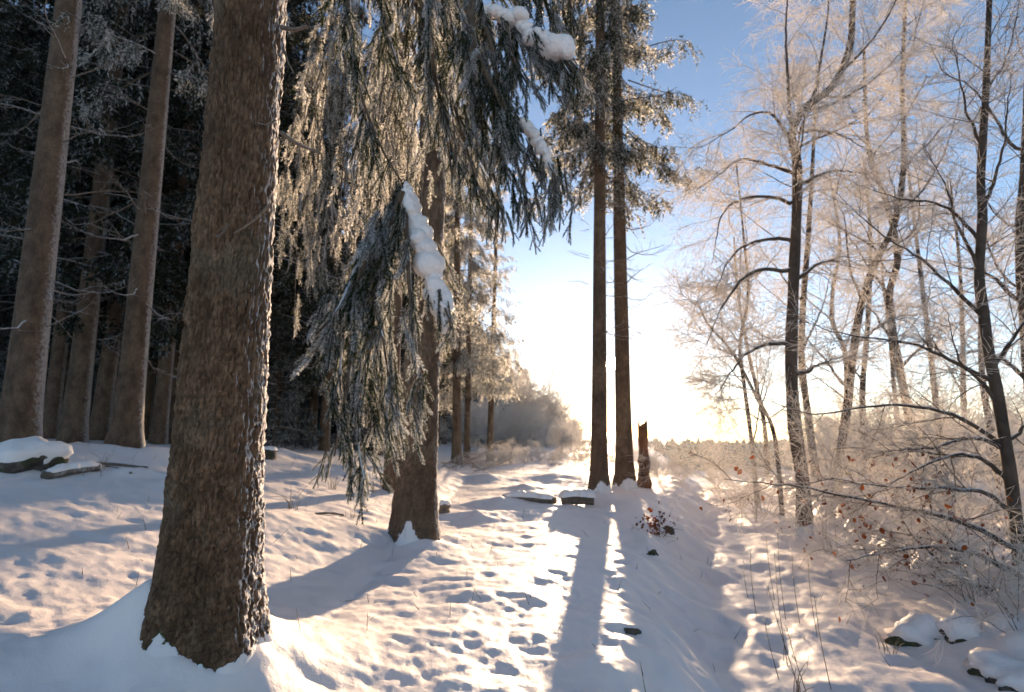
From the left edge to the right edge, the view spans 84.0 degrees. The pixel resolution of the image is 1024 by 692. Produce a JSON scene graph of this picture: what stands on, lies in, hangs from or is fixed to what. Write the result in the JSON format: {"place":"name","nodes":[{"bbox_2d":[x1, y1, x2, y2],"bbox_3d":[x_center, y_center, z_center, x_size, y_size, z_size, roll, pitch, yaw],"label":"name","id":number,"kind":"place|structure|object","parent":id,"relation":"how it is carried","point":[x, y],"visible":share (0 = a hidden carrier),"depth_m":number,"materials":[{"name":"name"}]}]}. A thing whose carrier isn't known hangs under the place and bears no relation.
{"place":"outdoors","nodes":[
{"label":"outdoors","id":0,"kind":"place"},
{"bbox_2d":[0,432,1023,691],"bbox_3d":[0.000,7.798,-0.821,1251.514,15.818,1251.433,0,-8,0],"label":"ground","id":1,"kind":"structure","parent":0,"point":[66,624],"depth_m":5.53,"materials":[{"name":"snow"}]},
{"bbox_2d":[0,299,14,397],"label":"young spruce","id":2,"kind":"object","parent":1,"relation":"on","point":[7,323],"visible":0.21,"depth_m":17.39,"materials":[{"name":"green plant"}]},
{"bbox_2d":[0,0,48,293],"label":"spruce tree","id":3,"kind":"object","parent":1,"relation":"on","point":[25,4],"depth_m":20.01,"materials":[{"name":"green plant"}]},
{"bbox_2d":[0,436,73,473],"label":"mossy rock","id":4,"kind":"object","parent":1,"relation":"on","point":[19,455],"visible":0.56,"depth_m":7.33,"materials":[{"name":"stone"}]},
{"bbox_2d":[0,0,91,284],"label":"spruce tree","id":5,"kind":"object","parent":1,"relation":"on","point":[7,36],"visible":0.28,"depth_m":15.15,"materials":[{"name":"green plant"}]},
{"bbox_2d":[0,0,105,385],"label":"spruce tree","id":6,"kind":"object","parent":1,"relation":"on","point":[4,295],"visible":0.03,"depth_m":16.63,"materials":[{"name":"green plant"}]},
{"bbox_2d":[0,14,121,406],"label":"spruce tree","id":7,"kind":"object","parent":1,"relation":"on","point":[51,331],"depth_m":20.62,"materials":[{"name":"brown plant"}]},
{"bbox_2d":[40,460,101,479],"bbox_3d":[-5.782,1.629,7.487,0.209,0.227,0.728,-2,-9,13],"label":"fallen log","id":8,"kind":"object","parent":1,"relation":"on","point":[65,469],"visible":0.98,"depth_m":7.40,"materials":[{"name":"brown wood"}]},
{"bbox_2d":[0,0,197,438],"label":"spruce tree","id":9,"kind":"object","parent":1,"relation":"on","point":[53,402],"visible":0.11,"depth_m":14.90,"materials":[{"name":"brown plant"}]},
{"bbox_2d":[0,0,208,443],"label":"spruce tree","id":10,"kind":"object","parent":1,"relation":"on","point":[74,422],"visible":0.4,"depth_m":13.64,"materials":[{"name":"green plant"}]},
{"bbox_2d":[3,0,207,440],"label":"spruce tree","id":11,"kind":"object","parent":1,"relation":"on","point":[102,407],"visible":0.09,"depth_m":15.24,"materials":[{"name":"brown plant"}]},
{"bbox_2d":[0,0,212,441],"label":"spruce tree","id":12,"kind":"object","parent":1,"relation":"on","point":[22,400],"visible":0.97,"depth_m":8.83,"materials":[{"name":"brown plant"}]},
{"bbox_2d":[102,13,201,439],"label":"spruce tree","id":13,"kind":"object","parent":1,"relation":"on","point":[150,387],"depth_m":20.61,"materials":[{"name":"brown plant"}]},
{"bbox_2d":[48,0,292,447],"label":"spruce tree","id":14,"kind":"object","parent":1,"relation":"on","point":[126,427],"visible":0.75,"depth_m":10.50,"materials":[{"name":"brown plant"}]},
{"bbox_2d":[65,0,281,443],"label":"spruce tree","id":15,"kind":"object","parent":1,"relation":"on","point":[173,394],"depth_m":17.24,"materials":[{"name":"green plant"}]},
{"bbox_2d":[65,0,298,444],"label":"spruce tree","id":16,"kind":"object","parent":1,"relation":"on","point":[164,346],"visible":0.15,"depth_m":15.03,"materials":[{"name":"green plant"}]},
{"bbox_2d":[119,0,356,381],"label":"spruce tree","id":17,"kind":"object","parent":1,"relation":"on","point":[290,80],"visible":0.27,"depth_m":14.79,"materials":[{"name":"green plant"}]},
{"bbox_2d":[153,0,348,353],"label":"spruce tree","id":18,"kind":"object","parent":1,"relation":"on","point":[275,316],"visible":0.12,"depth_m":17.25,"materials":[{"name":"green plant"}]},
{"bbox_2d":[266,370,316,444],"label":"young spruce","id":19,"kind":"object","parent":1,"relation":"on","point":[300,406],"visible":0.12,"depth_m":31.18,"materials":[{"name":"green plant"}]},
{"bbox_2d":[263,320,323,450],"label":"young spruce","id":20,"kind":"object","parent":1,"relation":"on","point":[286,403],"visible":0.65,"depth_m":18.30,"materials":[{"name":"green plant"}]},
{"bbox_2d":[269,56,334,443],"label":"spruce tree","id":21,"kind":"object","parent":1,"relation":"on","point":[279,394],"depth_m":26.05,"materials":[{"name":"green plant"}]},
{"bbox_2d":[264,0,346,444],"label":"spruce tree","id":22,"kind":"object","parent":1,"relation":"on","point":[296,54],"visible":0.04,"depth_m":22.21,"materials":[{"name":"green plant"}]},
{"bbox_2d":[283,82,347,445],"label":"spruce tree","id":23,"kind":"object","parent":1,"relation":"on","point":[314,401],"visible":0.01,"depth_m":30.91,"materials":[{"name":"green plant"}]},
{"bbox_2d":[272,0,404,451],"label":"spruce tree","id":24,"kind":"object","parent":1,"relation":"on","point":[324,441],"visible":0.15,"depth_m":20.28,"materials":[{"name":"green plant"}]},
{"bbox_2d":[314,347,398,452],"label":"young spruce","id":25,"kind":"object","parent":1,"relation":"on","point":[354,437],"visible":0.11,"depth_m":24.38,"materials":[{"name":"green plant"}]},
{"bbox_2d":[306,20,419,454],"bbox_3d":[-5.327,-5.793,23.977,5.401,21.158,5.292,6,-10,-36],"label":"spruce tree","id":26,"kind":"object","parent":1,"relation":"on","point":[404,296],"visible":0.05,"depth_m":23.72,"materials":[{"name":"green plant"}]},
{"bbox_2d":[315,60,411,450],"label":"spruce tree","id":27,"kind":"object","parent":1,"relation":"on","point":[402,353],"visible":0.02,"depth_m":26.95,"materials":[{"name":"green plant"}]},
{"bbox_2d":[275,0,454,544],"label":"spruce tree","id":28,"kind":"object","parent":1,"relation":"on","point":[414,510],"visible":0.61,"depth_m":5.86,"materials":[{"name":"green plant"}]},
{"bbox_2d":[140,0,594,673],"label":"spruce tree","id":29,"kind":"object","parent":1,"relation":"on","point":[206,604],"visible":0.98,"depth_m":3.09,"materials":[{"name":"brown plant"}]},
{"bbox_2d":[282,303,510,439],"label":"forest edge","id":30,"kind":"object","parent":1,"relation":"on","point":[333,428],"depth_m":62.96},
{"bbox_2d":[312,0,487,491],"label":"spruce tree","id":31,"kind":"object","parent":1,"relation":"on","point":[388,471],"visible":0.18,"depth_m":13.04,"materials":[{"name":"green plant"}]},
{"bbox_2d":[400,146,465,413],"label":"spruce tree","id":32,"kind":"object","parent":1,"relation":"on","point":[441,385],"visible":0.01,"depth_m":34.52,"materials":[{"name":"green plant"}]},
{"bbox_2d":[400,135,478,397],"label":"spruce tree","id":33,"kind":"object","parent":1,"relation":"on","point":[449,351],"visible":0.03,"depth_m":30.72,"materials":[{"name":"green plant"}]},
{"bbox_2d":[438,177,480,445],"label":"spruce tree","id":34,"kind":"object","parent":1,"relation":"on","point":[473,397],"visible":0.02,"depth_m":45.58,"materials":[{"name":"green plant"}]},
{"bbox_2d":[400,71,524,464],"bbox_3d":[-2.440,-5.469,25.794,5.940,21.960,5.224,3,-9,-17],"label":"spruce tree","id":35,"kind":"object","parent":1,"relation":"on","point":[458,369],"visible":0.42,"depth_m":24.77,"materials":[{"name":"green plant"}]},
{"bbox_2d":[440,389,513,447],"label":"rimed bush","id":36,"kind":"object","parent":1,"relation":"on","point":[477,415],"visible":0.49,"depth_m":47.26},
{"bbox_2d":[441,444,522,473],"bbox_3d":[-1.189,4.359,20.842,3.171,1.664,2.571,3,-9,-20],"label":"brush pile","id":37,"kind":"object","parent":1,"relation":"on","point":[469,460],"visible":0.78,"depth_m":21.04,"materials":[{"name":"plant"}]},
{"bbox_2d":[439,132,526,463],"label":"spruce tree","id":38,"kind":"object","parent":1,"relation":"on","point":[467,394],"visible":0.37,"depth_m":26.02,"materials":[{"name":"green plant"}]},
{"bbox_2d":[461,136,526,461],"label":"spruce tree","id":39,"kind":"object","parent":1,"relation":"on","point":[490,429],"visible":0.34,"depth_m":30.32,"materials":[{"name":"green plant"}]},
{"bbox_2d":[475,443,520,466],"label":"arching bush","id":40,"kind":"object","parent":1,"relation":"on","point":[502,450],"visible":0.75,"depth_m":26.56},
{"bbox_2d":[470,404,529,447],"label":"rimed bush","id":41,"kind":"object","parent":1,"relation":"on","point":[502,416],"visible":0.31,"depth_m":51.02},
{"bbox_2d":[490,438,530,463],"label":"arching bush","id":42,"kind":"object","parent":1,"relation":"on","point":[522,458],"visible":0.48,"depth_m":27.19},
{"bbox_2d":[482,400,549,448],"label":"rimed bush","id":43,"kind":"object","parent":1,"relation":"on","point":[507,436],"visible":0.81,"depth_m":50.65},
{"bbox_2d":[495,404,541,446],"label":"rimed bush","id":44,"kind":"object","parent":1,"relation":"on","point":[527,439],"visible":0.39,"depth_m":52.92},
{"bbox_2d":[82,441,955,691],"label":"grass tips","id":45,"kind":"object","parent":1,"relation":"on","point":[497,563],"depth_m":6.08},
{"bbox_2d":[474,357,565,439],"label":"rimed bush","id":46,"kind":"object","parent":1,"relation":"on","point":[521,392],"visible":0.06,"depth_m":71.30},
{"bbox_2d":[471,338,572,443],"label":"rimed bush","id":47,"kind":"object","parent":1,"relation":"on","point":[543,377],"visible":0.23,"depth_m":69.99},
{"bbox_2d":[496,400,558,446],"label":"rimed bush","id":48,"kind":"object","parent":1,"relation":"on","point":[538,425],"visible":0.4,"depth_m":54.38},
{"bbox_2d":[502,490,556,503],"bbox_3d":[0.369,3.265,12.259,1.246,0.280,0.285,-5,-10,30],"label":"fallen log","id":49,"kind":"object","parent":1,"relation":"on","point":[537,497],"visible":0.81,"depth_m":12.11,"materials":[{"name":"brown wood"}]},
{"bbox_2d":[495,350,582,423],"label":"rimed bush","id":50,"kind":"object","parent":1,"relation":"on","point":[544,392],"visible":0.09,"depth_m":72.39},
{"bbox_2d":[506,366,582,442],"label":"rimed bush","id":51,"kind":"object","parent":1,"relation":"on","point":[547,398],"visible":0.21,"depth_m":71.58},
{"bbox_2d":[536,419,584,450],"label":"rimed bush","id":52,"kind":"object","parent":1,"relation":"on","point":[559,431],"visible":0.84,"depth_m":42.86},
{"bbox_2d":[537,389,590,434],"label":"rimed bush","id":53,"kind":"object","parent":1,"relation":"on","point":[580,426],"visible":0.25,"depth_m":73.58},
{"bbox_2d":[558,426,590,451],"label":"rimed bush","id":54,"kind":"object","parent":1,"relation":"on","point":[571,436],"visible":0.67,"depth_m":42.23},
{"bbox_2d":[558,488,596,504],"bbox_3d":[1.365,3.139,11.849,0.800,0.339,0.489,0,-8,0],"label":"cut log","id":55,"kind":"object","parent":1,"relation":"on","point":[585,496],"visible":0.98,"depth_m":11.74,"materials":[{"name":"brown wood"}]},
{"bbox_2d":[563,430,611,468],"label":"rimed bush","id":56,"kind":"object","parent":1,"relation":"on","point":[579,456],"visible":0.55,"depth_m":23.67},
{"bbox_2d":[514,0,673,493],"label":"spruce tree","id":57,"kind":"object","parent":1,"relation":"on","point":[599,478],"visible":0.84,"depth_m":14.29,"materials":[{"name":"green plant"}]},
{"bbox_2d":[532,0,710,490],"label":"spruce tree","id":58,"kind":"object","parent":1,"relation":"on","point":[623,477],"visible":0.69,"depth_m":15.64,"materials":[{"name":"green plant"}]},
{"bbox_2d":[586,423,678,479],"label":"rimed bush","id":59,"kind":"object","parent":1,"relation":"on","point":[637,464],"visible":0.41,"depth_m":17.17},
{"bbox_2d":[637,419,651,488],"bbox_3d":[3.842,3.232,16.733,0.477,2.224,0.507,0,-8,0],"label":"tree snag","id":60,"kind":"object","parent":1,"relation":"on","point":[643,438],"visible":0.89,"depth_m":16.60,"materials":[{"name":"brown wood"}]},
{"bbox_2d":[636,501,679,539],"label":"leafy sapling","id":61,"kind":"object","parent":1,"relation":"on","point":[653,526],"visible":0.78,"depth_m":9.99,"materials":[{"name":"brown plant"}]},
{"bbox_2d":[649,449,680,482],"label":"rimed bush","id":62,"kind":"object","parent":1,"relation":"on","point":[666,470],"visible":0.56,"depth_m":18.06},
{"bbox_2d":[660,450,706,482],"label":"rimed bush","id":63,"kind":"object","parent":1,"relation":"on","point":[684,471],"visible":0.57,"depth_m":19.54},
{"bbox_2d":[636,401,764,495],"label":"rimed sapling","id":64,"kind":"object","parent":1,"relation":"on","point":[717,471],"visible":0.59,"depth_m":19.72,"materials":[{"name":"beige plant"}]},
{"bbox_2d":[691,451,773,504],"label":"leafy shrub","id":65,"kind":"object","parent":1,"relation":"on","point":[738,486],"visible":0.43,"depth_m":18.60,"materials":[{"name":"beige plant"}]},
{"bbox_2d":[687,206,784,473],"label":"beech tree","id":66,"kind":"object","parent":1,"relation":"on","point":[754,379],"visible":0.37,"depth_m":35.07,"materials":[{"name":"beige plant"}]},
{"bbox_2d":[725,33,892,483],"bbox_3d":[10.729,-3.434,20.683,6.092,16.812,5.995,7,-11,-40],"label":"beech tree","id":67,"kind":"object","parent":1,"relation":"on","point":[804,279],"visible":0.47,"depth_m":20.51,"materials":[{"name":"beige plant"}]},
{"bbox_2d":[761,386,893,474],"bbox_3d":[14.280,3.859,25.694,5.129,4.553,6.881,-6,-10,36],"label":"rimed bush","id":68,"kind":"object","parent":1,"relation":"on","point":[848,443],"visible":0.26,"depth_m":25.10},
{"bbox_2d":[786,447,878,519],"bbox_3d":[7.850,3.418,13.836,2.270,2.060,2.912,-6,-10,34],"label":"leafy shrub","id":69,"kind":"object","parent":1,"relation":"on","point":[834,491],"visible":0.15,"depth_m":13.63,"materials":[{"name":"brown plant"}]},
{"bbox_2d":[768,153,913,474],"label":"beech tree","id":70,"kind":"object","parent":1,"relation":"on","point":[831,303],"visible":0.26,"depth_m":30.43,"materials":[{"name":"beige plant"}]},
{"bbox_2d":[771,387,918,475],"bbox_3d":[20.121,5.503,34.010,8.538,5.933,8.155,-2,-9,14],"label":"rimed bush","id":71,"kind":"object","parent":1,"relation":"on","point":[838,423],"visible":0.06,"depth_m":34.01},
{"bbox_2d":[669,0,1023,632],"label":"beech tree","id":72,"kind":"object","parent":1,"relation":"on","point":[1003,444],"visible":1,"depth_m":7.21,"materials":[{"name":"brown plant"}]},
{"bbox_2d":[814,407,922,477],"bbox_3d":[18.161,4.833,28.562,5.833,3.912,5.690,-4,-9,26],"label":"rimed bush","id":73,"kind":"object","parent":1,"relation":"on","point":[875,439],"visible":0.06,"depth_m":28.18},
{"bbox_2d":[746,0,1019,497],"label":"beech tree","id":74,"kind":"object","parent":1,"relation":"on","point":[852,370],"visible":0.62,"depth_m":15.49,"materials":[{"name":"white plant"}]},
{"bbox_2d":[811,211,955,430],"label":"beech tree","id":75,"kind":"object","parent":1,"relation":"on","point":[892,363],"visible":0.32,"depth_m":38.70,"materials":[{"name":"beige plant"}]},
{"bbox_2d":[784,464,987,569],"bbox_3d":[6.011,2.941,9.249,2.912,2.060,2.270,-5,-10,31],"label":"leafy shrub","id":76,"kind":"object","parent":1,"relation":"on","point":[859,536],"visible":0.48,"depth_m":9.27,"materials":[{"name":"beige plant"}]},
{"bbox_2d":[804,142,968,477],"bbox_3d":[17.132,-2.447,26.624,6.142,17.147,7.467,4,-9,-23],"label":"beech tree","id":77,"kind":"object","parent":1,"relation":"on","point":[863,385],"visible":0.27,"depth_m":25.95,"materials":[{"name":"beige plant"}]},
{"bbox_2d":[813,376,965,475],"bbox_3d":[16.265,3.690,25.769,6.722,4.890,7.037,4,-10,-28],"label":"rimed bush","id":78,"kind":"object","parent":1,"relation":"on","point":[863,415],"visible":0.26,"depth_m":25.07,"materials":[{"name":"plant"}]},
{"bbox_2d":[781,0,998,484],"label":"beech tree","id":79,"kind":"object","parent":1,"relation":"on","point":[897,255],"visible":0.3,"depth_m":19.02,"materials":[{"name":"beige plant"}]},
{"bbox_2d":[810,446,985,519],"bbox_3d":[8.344,3.067,12.129,3.142,2.087,3.229,4,-10,-28],"label":"leafy shrub","id":80,"kind":"object","parent":1,"relation":"on","point":[889,481],"visible":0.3,"depth_m":12.21,"materials":[{"name":"beige plant"}]},
{"bbox_2d":[776,297,1023,507],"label":"rimed sapling","id":81,"kind":"object","parent":1,"relation":"on","point":[920,417],"visible":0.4,"depth_m":13.46,"materials":[{"name":"beige plant"}]},
{"bbox_2d":[825,114,1006,476],"bbox_3d":[17.986,-2.576,24.841,5.995,16.812,6.092,1,-9,-8],"label":"beech tree","id":82,"kind":"object","parent":1,"relation":"on","point":[920,276],"visible":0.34,"depth_m":24.68,"materials":[{"name":"beige plant"}]},
{"bbox_2d":[814,288,1023,501],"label":"rimed sapling","id":83,"kind":"object","parent":1,"relation":"on","point":[933,390],"visible":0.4,"depth_m":13.59,"materials":[{"name":"beige plant"}]},
{"bbox_2d":[817,472,1023,587],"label":"leafy shrub","id":84,"kind":"object","parent":1,"relation":"on","point":[946,525],"visible":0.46,"depth_m":7.83,"materials":[{"name":"brown plant"}]},
{"bbox_2d":[830,477,1023,604],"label":"leafy shrub","id":85,"kind":"object","parent":1,"relation":"on","point":[938,564],"visible":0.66,"depth_m":6.58,"materials":[{"name":"brown plant"}]},
{"bbox_2d":[864,435,1023,530],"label":"leafy shrub","id":86,"kind":"object","parent":1,"relation":"on","point":[970,483],"visible":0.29,"depth_m":10.71,"materials":[{"name":"brown plant"}]},
{"bbox_2d":[876,171,1021,480],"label":"beech tree","id":87,"kind":"object","parent":1,"relation":"on","point":[957,247],"visible":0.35,"depth_m":34.09,"materials":[{"name":"brown plant"}]},
{"bbox_2d":[877,374,1023,480],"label":"rimed bush","id":88,"kind":"object","parent":1,"relation":"on","point":[954,433],"visible":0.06,"depth_m":27.78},
{"bbox_2d":[883,0,1023,389],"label":"beech tree","id":89,"kind":"object","parent":1,"relation":"on","point":[1019,250],"visible":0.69,"depth_m":11.48,"materials":[{"name":"brown plant"}]},
{"bbox_2d":[886,423,1023,540],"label":"leafy shrub","id":90,"kind":"object","parent":1,"relation":"on","point":[1001,495],"visible":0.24,"depth_m":9.57,"materials":[{"name":"brown plant"}]},
{"bbox_2d":[894,322,1023,525],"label":"rimed sapling","id":91,"kind":"object","parent":1,"relation":"on","point":[974,430],"visible":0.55,"depth_m":9.18,"materials":[{"name":"brown plant"}]},
{"bbox_2d":[936,607,981,643],"bbox_3d":[4.626,2.966,5.896,0.424,0.451,0.585,-2,-9,16],"label":"mossy rock","id":92,"kind":"object","parent":1,"relation":"on","point":[957,634],"visible":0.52,"depth_m":5.73,"materials":[{"name":"stone"}]},
{"bbox_2d":[898,54,1023,489],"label":"beech tree","id":93,"kind":"object","parent":1,"relation":"on","point":[985,381],"visible":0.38,"depth_m":20.36,"materials":[{"name":"brown plant"}]},
{"bbox_2d":[900,385,1023,481],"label":"rimed bush","id":94,"kind":"object","parent":1,"relation":"on","point":[981,434],"visible":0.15,"depth_m":24.19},
{"bbox_2d":[904,524,1023,664],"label":"leafy shrub","id":95,"kind":"object","parent":1,"relation":"on","point":[1019,594],"visible":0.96,"depth_m":5.52,"materials":[{"name":"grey plant"}]},
{"bbox_2d":[962,647,1023,691],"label":"mossy rock","id":96,"kind":"object","parent":1,"relation":"on","point":[1003,671],"visible":0.93,"depth_m":4.99,"materials":[{"name":"stone"}]},
{"bbox_2d":[967,288,1023,408],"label":"beech tree","id":97,"kind":"object","parent":1,"relation":"on","point":[1015,311],"visible":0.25,"depth_m":28.65,"materials":[{"name":"brown plant"}]},
{"bbox_2d":[1,0,1023,443],"label":"sky","id":98,"kind":"structure","parent":0,"point":[546,288],"materials":[{"name":"blue"}]},
{"bbox_2d":[607,433,982,484],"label":"field","id":99,"kind":"structure","parent":0,"point":[635,446],"depth_m":207.67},
{"bbox_2d":[648,438,828,470],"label":"forest","id":100,"kind":"object","parent":99,"relation":"on","point":[696,449],"visible":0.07,"depth_m":301.57,"materials":[{"name":"plant"}]},
{"bbox_2d":[698,483,1014,691],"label":"path","id":101,"kind":"structure","parent":0,"point":[855,660],"depth_m":6.62,"materials":[{"name":"snow"}]},
{"bbox_2d":[654,132,827,507],"bbox_3d":[6.945,-1.262,17.906,5.004,12.603,4.340,-2,-9,16],"label":"young beech","id":102,"kind":"object","parent":101,"relation":"on","point":[750,432],"visible":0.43,"depth_m":17.96,"materials":[{"name":"beige plant"}]},
{"bbox_2d":[634,246,867,523],"bbox_3d":[5.335,0.901,13.333,4.750,6.592,3.207,0,-8,0],"label":"young beech","id":103,"kind":"object","parent":101,"relation":"on","point":[714,379],"visible":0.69,"depth_m":13.37,"materials":[{"name":"white plant"}]},
{"bbox_2d":[629,375,890,520],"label":"rimed sapling","id":104,"kind":"object","parent":101,"relation":"on","point":[744,471],"visible":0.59,"depth_m":13.59,"materials":[{"name":"beige plant"}]},
{"bbox_2d":[709,468,819,521],"bbox_3d":[6.616,4.051,14.995,2.936,1.897,2.856,-3,-9,18],"label":"leafy shrub","id":105,"kind":"object","parent":101,"relation":"on","point":[745,498],"visible":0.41,"depth_m":15.20,"materials":[{"name":"brown plant"}]},
{"bbox_2d":[675,369,928,554],"bbox_3d":[5.093,2.089,10.739,3.367,3.536,4.844,2,-9,-10],"label":"rimed sapling","id":106,"kind":"object","parent":101,"relation":"on","point":[822,521],"visible":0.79,"depth_m":10.57,"materials":[{"name":"beige plant"}]},
{"bbox_2d":[642,0,981,537],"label":"beech tree","id":107,"kind":"object","parent":101,"relation":"on","point":[792,270],"visible":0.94,"depth_m":12.55,"materials":[{"name":"white plant"}]},
{"bbox_2d":[884,609,943,646],"bbox_3d":[4.387,3.110,6.109,0.621,0.516,0.560,7,-11,-37],"label":"mossy rock","id":108,"kind":"object","parent":101,"relation":"on","point":[909,628],"visible":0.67,"depth_m":5.98,"materials":[{"name":"stone"}]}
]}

